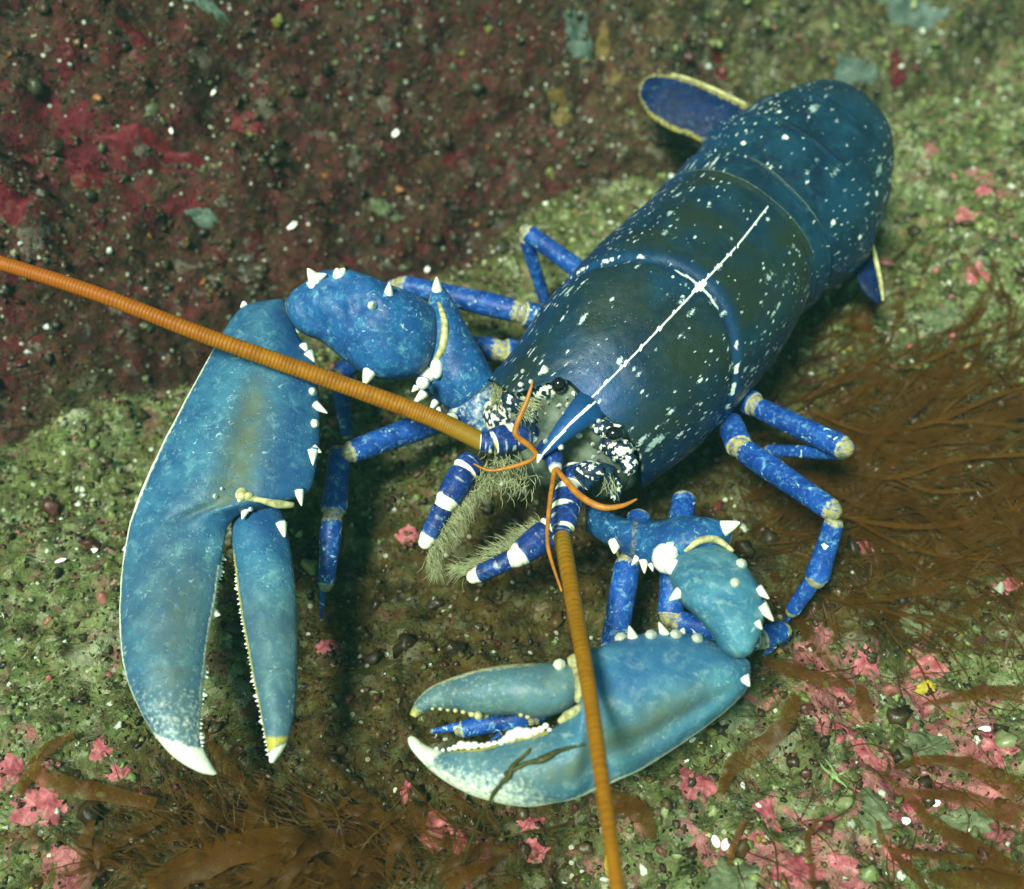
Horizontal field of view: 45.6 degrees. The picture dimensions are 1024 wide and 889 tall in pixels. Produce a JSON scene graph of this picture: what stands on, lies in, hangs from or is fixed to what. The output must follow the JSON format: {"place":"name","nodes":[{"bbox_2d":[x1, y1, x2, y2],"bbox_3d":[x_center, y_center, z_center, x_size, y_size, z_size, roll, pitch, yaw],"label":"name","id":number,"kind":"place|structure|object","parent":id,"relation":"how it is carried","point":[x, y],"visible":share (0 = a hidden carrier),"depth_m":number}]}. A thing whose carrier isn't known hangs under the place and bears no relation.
{"place":"outdoors","nodes":[
{"label":"outdoors","id":0,"kind":"place"},
{"bbox_2d":[0,0,1023,888],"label":"seabed","id":1,"kind":"structure","parent":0,"point":[292,126],"depth_m":0.52},
{"bbox_2d":[0,751,24,792],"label":"coralline crust","id":2,"kind":"object","parent":1,"relation":"on","point":[12,765],"visible":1,"depth_m":0.42},
{"bbox_2d":[0,175,35,228],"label":"sponge","id":3,"kind":"object","parent":1,"relation":"on","point":[12,202],"visible":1,"depth_m":0.51},
{"bbox_2d":[9,787,67,828],"bbox_3d":[-0.159,0.122,0.410,0.022,0.008,0.016,0,52,0],"label":"coralline crust","id":4,"kind":"object","parent":1,"relation":"on","point":[45,802],"visible":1,"depth_m":0.41},
{"bbox_2d":[16,732,73,793],"bbox_3d":[-0.160,0.107,0.415,0.009,0.004,0.026,28,57,20],"label":"brown seaweed","id":5,"kind":"object","parent":1,"relation":"on","point":[44,750],"visible":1,"depth_m":0.42},
{"bbox_2d":[54,558,65,562],"bbox_3d":[-0.172,0.044,0.463,0.005,0.002,0.002,0,52,0],"label":"shell","id":6,"kind":"object","parent":1,"relation":"on","point":[60,560],"visible":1,"depth_m":0.46},
{"bbox_2d":[62,159,111,193],"bbox_3d":[-0.184,-0.116,0.529,0.020,0.018,0.010,-7,52,-6],"label":"sponge","id":7,"kind":"object","parent":1,"relation":"on","point":[80,181],"visible":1,"depth_m":0.53},
{"bbox_2d":[75,820,99,888],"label":"brown seaweed","id":8,"kind":"object","parent":1,"relation":"on","point":[85,837],"visible":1,"depth_m":0.40},
{"bbox_2d":[25,762,157,807],"bbox_3d":[-0.141,0.115,0.406,0.047,0.002,0.008,13,53,10],"label":"brown seaweed","id":9,"kind":"object","parent":1,"relation":"on","point":[49,781],"visible":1,"depth_m":0.41},
{"bbox_2d":[89,737,112,763],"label":"coralline crust","id":10,"kind":"object","parent":1,"relation":"on","point":[99,746],"visible":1,"depth_m":0.42},
{"bbox_2d":[104,764,131,783],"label":"coralline crust","id":11,"kind":"object","parent":1,"relation":"on","point":[112,776],"visible":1,"depth_m":0.41},
{"bbox_2d":[115,16,153,47],"bbox_3d":[-0.166,-0.180,0.535,0.018,0.019,0.008,0,52,0],"label":"sponge","id":12,"kind":"object","parent":1,"relation":"on","point":[136,37],"visible":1,"depth_m":0.53},
{"bbox_2d":[95,123,213,170],"bbox_3d":[-0.160,-0.130,0.539,0.055,0.026,0.007,0,52,0],"label":"sponge","id":13,"kind":"object","parent":1,"relation":"on","point":[147,136],"visible":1,"depth_m":0.54},
{"bbox_2d":[184,207,218,229],"bbox_3d":[-0.140,-0.101,0.547,0.018,0.012,0.006,0,52,0],"label":"sponge","id":14,"kind":"object","parent":1,"relation":"on","point":[204,219],"visible":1,"depth_m":0.55},
{"bbox_2d":[182,0,230,25],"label":"sponge","id":15,"kind":"object","parent":1,"relation":"on","point":[208,6],"visible":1,"depth_m":0.54},
{"bbox_2d":[145,828,317,888],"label":"brown seaweed","id":16,"kind":"object","parent":1,"relation":"on","point":[218,856],"visible":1,"depth_m":0.40},
{"bbox_2d":[226,110,273,139],"bbox_3d":[-0.120,-0.145,0.561,0.023,0.016,0.010,0,52,0],"label":"sponge","id":17,"kind":"object","parent":1,"relation":"on","point":[256,127],"visible":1,"depth_m":0.56},
{"bbox_2d":[24,733,538,888],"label":"filmy seaweed","id":18,"kind":"object","parent":1,"relation":"on","point":[352,863],"visible":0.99,"depth_m":0.40},
{"bbox_2d":[287,221,296,229],"bbox_3d":[-0.101,-0.101,0.558,0.005,0.003,0.004,0,52,0],"label":"shell","id":19,"kind":"object","parent":1,"relation":"on","point":[291,226],"visible":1,"depth_m":0.56},
{"bbox_2d":[37,684,565,888],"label":"fine seaweed","id":20,"kind":"object","parent":1,"relation":"on","point":[335,845],"visible":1,"depth_m":0.40},
{"bbox_2d":[315,639,338,654],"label":"coralline crust","id":21,"kind":"object","parent":1,"relation":"on","point":[322,647],"visible":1,"depth_m":0.46},
{"bbox_2d":[369,198,404,222],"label":"algal crust","id":22,"kind":"object","parent":1,"relation":"on","point":[380,208],"visible":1,"depth_m":0.58},
{"bbox_2d":[392,129,399,136],"bbox_3d":[-0.055,-0.148,0.578,0.004,0.003,0.005,0,52,0],"label":"shell","id":23,"kind":"object","parent":1,"relation":"on","point":[396,132],"visible":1,"depth_m":0.58},
{"bbox_2d":[400,781,411,804],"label":"coralline crust","id":24,"kind":"object","parent":1,"relation":"on","point":[405,796],"visible":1,"depth_m":0.42},
{"bbox_2d":[394,524,419,545],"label":"coralline crust","id":25,"kind":"object","parent":1,"relation":"on","point":[402,538],"visible":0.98,"depth_m":0.48},
{"bbox_2d":[418,810,453,853],"bbox_3d":[-0.025,0.129,0.405,0.016,0.011,0.014,36,60,24],"label":"coralline crust","id":26,"kind":"object","parent":1,"relation":"on","point":[439,823],"visible":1,"depth_m":0.41},
{"bbox_2d":[0,73,893,888],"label":"lobster","id":27,"kind":"object","parent":1,"relation":"on","point":[644,351],"visible":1,"depth_m":0.43},
{"bbox_2d":[463,744,584,864],"bbox_3d":[0.001,0.110,0.379,0.045,0.046,0.009,-25,56,-19],"label":"seaweed sprig","id":28,"kind":"object","parent":27,"relation":"on","point":[514,766],"visible":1,"depth_m":0.37},
{"bbox_2d":[453,829,468,852],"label":"coralline crust","id":29,"kind":"object","parent":1,"relation":"on","point":[461,840],"visible":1,"depth_m":0.40},
{"bbox_2d":[442,856,502,888],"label":"brown seaweed","id":30,"kind":"object","parent":1,"relation":"on","point":[467,873],"visible":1,"depth_m":0.38},
{"bbox_2d":[0,0,1023,888],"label":"turf weeds","id":31,"kind":"object","parent":1,"relation":"on","point":[406,876],"visible":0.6,"depth_m":0.49},
{"bbox_2d":[516,816,545,830],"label":"coralline crust","id":32,"kind":"object","parent":1,"relation":"on","point":[527,824],"visible":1,"depth_m":0.41},
{"bbox_2d":[516,837,550,863],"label":"coralline crust","id":33,"kind":"object","parent":1,"relation":"on","point":[535,847],"visible":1,"depth_m":0.40},
{"bbox_2d":[546,86,574,126],"bbox_3d":[0.024,-0.167,0.603,0.013,0.022,0.012,-23,56,-17],"label":"sponge","id":34,"kind":"object","parent":1,"relation":"on","point":[557,117],"visible":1,"depth_m":0.60},
{"bbox_2d":[563,9,592,60],"bbox_3d":[0.033,-0.201,0.601,0.017,0.031,0.018,0,52,0],"label":"sponge","id":35,"kind":"object","parent":1,"relation":"on","point":[577,46],"visible":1,"depth_m":0.60},
{"bbox_2d":[595,21,609,66],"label":"sponge","id":36,"kind":"object","parent":1,"relation":"on","point":[602,40],"visible":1,"depth_m":0.61},
{"bbox_2d":[604,858,607,875],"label":"sponge","id":37,"kind":"object","parent":1,"relation":"on","point":[605,867],"visible":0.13,"depth_m":0.40},
{"bbox_2d":[604,71,623,84],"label":"sponge","id":38,"kind":"object","parent":1,"relation":"on","point":[615,76],"visible":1,"depth_m":0.61},
{"bbox_2d":[594,790,655,838],"bbox_3d":[0.038,0.121,0.405,0.024,0.006,0.009,30,58,21],"label":"brown seaweed","id":39,"kind":"object","parent":1,"relation":"on","point":[631,807],"visible":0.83,"depth_m":0.40},
{"bbox_2d":[679,766,716,803],"bbox_3d":[0.062,0.114,0.410,0.017,0.007,0.015,0,52,0],"label":"coralline crust","id":40,"kind":"object","parent":1,"relation":"on","point":[705,786],"visible":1,"depth_m":0.41},
{"bbox_2d":[707,28,722,64],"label":"sponge","id":41,"kind":"object","parent":1,"relation":"on","point":[714,57],"visible":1,"depth_m":0.64},
{"bbox_2d":[712,835,719,847],"bbox_3d":[0.067,0.130,0.398,0.003,0.002,0.004,0,52,0],"label":"shell","id":42,"kind":"object","parent":1,"relation":"on","point":[715,841],"visible":1,"depth_m":0.40},
{"bbox_2d":[714,67,726,82],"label":"sponge","id":43,"kind":"object","parent":1,"relation":"on","point":[717,72],"visible":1,"depth_m":0.63},
{"bbox_2d":[721,838,729,849],"bbox_3d":[0.070,0.131,0.398,0.003,0.002,0.004,0,52,0],"label":"shell","id":44,"kind":"object","parent":1,"relation":"on","point":[724,845],"visible":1,"depth_m":0.40},
{"bbox_2d":[703,856,759,888],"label":"algal crust","id":45,"kind":"object","parent":1,"relation":"on","point":[724,876],"visible":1,"depth_m":0.39},
{"bbox_2d":[726,818,745,865],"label":"brown seaweed","id":46,"kind":"object","parent":1,"relation":"on","point":[734,841],"visible":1,"depth_m":0.40},
{"bbox_2d":[719,699,758,735],"bbox_3d":[0.080,0.095,0.428,0.018,0.009,0.015,-18,54,-14],"label":"algal crust","id":47,"kind":"object","parent":1,"relation":"on","point":[737,720],"visible":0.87,"depth_m":0.43},
{"bbox_2d":[717,693,800,794],"bbox_3d":[0.084,0.102,0.416,0.046,0.007,0.009,-35,60,-24],"label":"brown seaweed","id":48,"kind":"object","parent":1,"relation":"on","point":[767,742],"visible":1,"depth_m":0.42},
{"bbox_2d":[751,797,781,831],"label":"coralline crust","id":49,"kind":"object","parent":1,"relation":"on","point":[767,811],"visible":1,"depth_m":0.41},
{"bbox_2d":[769,855,824,888],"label":"coralline crust","id":50,"kind":"object","parent":1,"relation":"on","point":[797,866],"visible":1,"depth_m":0.39},
{"bbox_2d":[762,655,853,687],"bbox_3d":[0.105,0.082,0.433,0.033,0.007,0.008,13,53,10],"label":"brown seaweed","id":51,"kind":"object","parent":1,"relation":"on","point":[798,671],"visible":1,"depth_m":0.43},
{"bbox_2d":[804,818,819,887],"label":"brown seaweed","id":52,"kind":"object","parent":1,"relation":"on","point":[807,839],"visible":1,"depth_m":0.39},
{"bbox_2d":[820,759,848,790],"bbox_3d":[0.109,0.111,0.408,0.009,0.003,0.012,0,52,0],"label":"brittle star","id":53,"kind":"object","parent":1,"relation":"on","point":[833,774],"visible":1,"depth_m":0.41},
{"bbox_2d":[830,687,855,702],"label":"coralline crust","id":54,"kind":"object","parent":1,"relation":"on","point":[840,692],"visible":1,"depth_m":0.43},
{"bbox_2d":[832,722,856,744],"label":"coralline crust","id":55,"kind":"object","parent":1,"relation":"on","point":[850,736],"visible":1,"depth_m":0.42},
{"bbox_2d":[826,850,863,877],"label":"coralline crust","id":56,"kind":"object","parent":1,"relation":"on","point":[843,866],"visible":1,"depth_m":0.39},
{"bbox_2d":[833,54,879,91],"bbox_3d":[0.184,-0.198,0.654,0.031,0.021,0.013,0,52,0],"label":"sponge","id":57,"kind":"object","parent":1,"relation":"on","point":[855,72],"visible":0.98,"depth_m":0.65},
{"bbox_2d":[693,562,1023,888],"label":"fine seaweed","id":58,"kind":"object","parent":1,"relation":"on","point":[895,754],"visible":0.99,"depth_m":0.42},
{"bbox_2d":[855,684,873,721],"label":"brown seaweed","id":59,"kind":"object","parent":1,"relation":"on","point":[862,700],"visible":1,"depth_m":0.43},
{"bbox_2d":[849,644,880,677],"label":"coralline crust","id":60,"kind":"object","parent":1,"relation":"on","point":[869,669],"visible":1,"depth_m":0.45},
{"bbox_2d":[856,541,873,555],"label":"coralline crust","id":61,"kind":"object","parent":1,"relation":"on","point":[862,551],"visible":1,"depth_m":0.47},
{"bbox_2d":[710,227,1023,717],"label":"fine seaweed","id":62,"kind":"object","parent":1,"relation":"on","point":[840,480],"visible":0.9,"depth_m":0.50},
{"bbox_2d":[852,737,885,770],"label":"coralline crust","id":63,"kind":"object","parent":1,"relation":"on","point":[868,757],"visible":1,"depth_m":0.42},
{"bbox_2d":[858,786,893,844],"bbox_3d":[0.119,0.123,0.403,0.014,0.007,0.022,0,52,0],"label":"algal crust","id":64,"kind":"object","parent":1,"relation":"on","point":[874,809],"visible":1,"depth_m":0.40},
{"bbox_2d":[888,49,905,92],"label":"sponge","id":65,"kind":"object","parent":1,"relation":"on","point":[898,73],"visible":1,"depth_m":0.66},
{"bbox_2d":[882,842,913,865],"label":"coralline crust","id":66,"kind":"object","parent":1,"relation":"on","point":[895,846],"visible":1,"depth_m":0.40},
{"bbox_2d":[815,570,991,625],"bbox_3d":[0.146,0.060,0.455,0.073,0.010,0.017,-5,52,-4],"label":"brown seaweed","id":67,"kind":"object","parent":1,"relation":"on","point":[916,592],"visible":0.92,"depth_m":0.46},
{"bbox_2d":[789,501,1023,560],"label":"brown seaweed","id":68,"kind":"object","parent":1,"relation":"on","point":[932,526],"visible":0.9,"depth_m":0.47},
{"bbox_2d":[902,817,910,825],"bbox_3d":[0.129,0.124,0.402,0.005,0.002,0.003,0,52,0],"label":"shell","id":69,"kind":"object","parent":1,"relation":"on","point":[906,820],"visible":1,"depth_m":0.40},
{"bbox_2d":[900,801,916,817],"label":"coralline crust","id":70,"kind":"object","parent":1,"relation":"on","point":[907,808],"visible":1,"depth_m":0.41},
{"bbox_2d":[878,0,951,32],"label":"sponge","id":71,"kind":"object","parent":1,"relation":"on","point":[906,14],"visible":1,"depth_m":0.68},
{"bbox_2d":[814,385,1023,433],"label":"brown seaweed","id":72,"kind":"object","parent":1,"relation":"on","point":[949,415],"visible":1,"depth_m":0.51},
{"bbox_2d":[900,605,937,637],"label":"algal crust","id":73,"kind":"object","parent":1,"relation":"on","point":[909,626],"visible":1,"depth_m":0.46},
{"bbox_2d":[913,679,936,695],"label":"sponge","id":74,"kind":"object","parent":1,"relation":"on","point":[921,688],"visible":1,"depth_m":0.45},
{"bbox_2d":[907,654,948,679],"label":"coralline crust","id":75,"kind":"object","parent":1,"relation":"on","point":[930,660],"visible":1,"depth_m":0.45},
{"bbox_2d":[903,731,954,755],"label":"algal crust","id":76,"kind":"object","parent":1,"relation":"on","point":[920,740],"visible":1,"depth_m":0.43},
{"bbox_2d":[843,453,1023,493],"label":"brown seaweed","id":77,"kind":"object","parent":1,"relation":"on","point":[921,469],"visible":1,"depth_m":0.49},
{"bbox_2d":[933,800,940,806],"bbox_3d":[0.143,0.121,0.412,0.003,0.002,0.002,0,52,0],"label":"shell","id":78,"kind":"object","parent":1,"relation":"on","point":[938,802],"visible":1,"depth_m":0.41},
{"bbox_2d":[868,333,1010,368],"bbox_3d":[0.190,-0.040,0.535,0.069,0.002,0.009,-10,53,-8],"label":"brown seaweed","id":79,"kind":"object","parent":1,"relation":"on","point":[945,352],"visible":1,"depth_m":0.54},
{"bbox_2d":[917,299,963,339],"bbox_3d":[0.196,-0.056,0.556,0.024,0.009,0.026,0,52,0],"label":"algal crust","id":80,"kind":"object","parent":1,"relation":"on","point":[943,316],"visible":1,"depth_m":0.56},
{"bbox_2d":[876,821,1023,888],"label":"brown seaweed","id":81,"kind":"object","parent":1,"relation":"on","point":[909,868],"visible":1,"depth_m":0.39},
{"bbox_2d":[878,759,1023,875],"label":"brown seaweed","id":82,"kind":"object","parent":1,"relation":"on","point":[1006,812],"visible":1,"depth_m":0.40},
{"bbox_2d":[893,755,1023,804],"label":"brown seaweed","id":83,"kind":"object","parent":1,"relation":"on","point":[969,764],"visible":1,"depth_m":0.42},
{"bbox_2d":[939,806,994,833],"bbox_3d":[0.153,0.126,0.410,0.022,0.006,0.012,0,52,0],"label":"algal crust","id":84,"kind":"object","parent":1,"relation":"on","point":[981,821],"visible":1,"depth_m":0.41},
{"bbox_2d":[954,206,981,222],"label":"coralline crust","id":85,"kind":"object","parent":1,"relation":"on","point":[963,214],"visible":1,"depth_m":0.59},
{"bbox_2d":[922,685,1022,704],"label":"brown seaweed","id":86,"kind":"object","parent":1,"relation":"on","point":[1000,692],"visible":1,"depth_m":0.44},
{"bbox_2d":[926,869,1023,888],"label":"brown seaweed","id":87,"kind":"object","parent":1,"relation":"on","point":[978,879],"visible":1,"depth_m":0.39},
{"bbox_2d":[963,260,989,286],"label":"coralline crust","id":88,"kind":"object","parent":1,"relation":"on","point":[972,278],"visible":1,"depth_m":0.57},
{"bbox_2d":[975,185,993,197],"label":"coralline crust","id":89,"kind":"object","parent":1,"relation":"on","point":[982,190],"visible":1,"depth_m":0.59},
{"bbox_2d":[978,726,990,730],"bbox_3d":[0.168,0.101,0.433,0.004,0.002,0.003,0,52,0],"label":"shell","id":90,"kind":"object","parent":1,"relation":"on","point":[985,728],"visible":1,"depth_m":0.43},
{"bbox_2d":[978,730,1020,767],"bbox_3d":[0.169,0.106,0.426,0.014,0.010,0.017,-31,58,-22],"label":"coralline crust","id":91,"kind":"object","parent":1,"relation":"on","point":[988,744],"visible":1,"depth_m":0.42},
{"bbox_2d":[990,576,1022,595],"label":"coralline crust","id":92,"kind":"object","parent":1,"relation":"on","point":[1010,586],"visible":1,"depth_m":0.46},
{"bbox_2d":[0,0,1023,888],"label":"gravel","id":93,"kind":"structure","parent":0,"point":[742,548],"depth_m":0.51}
]}

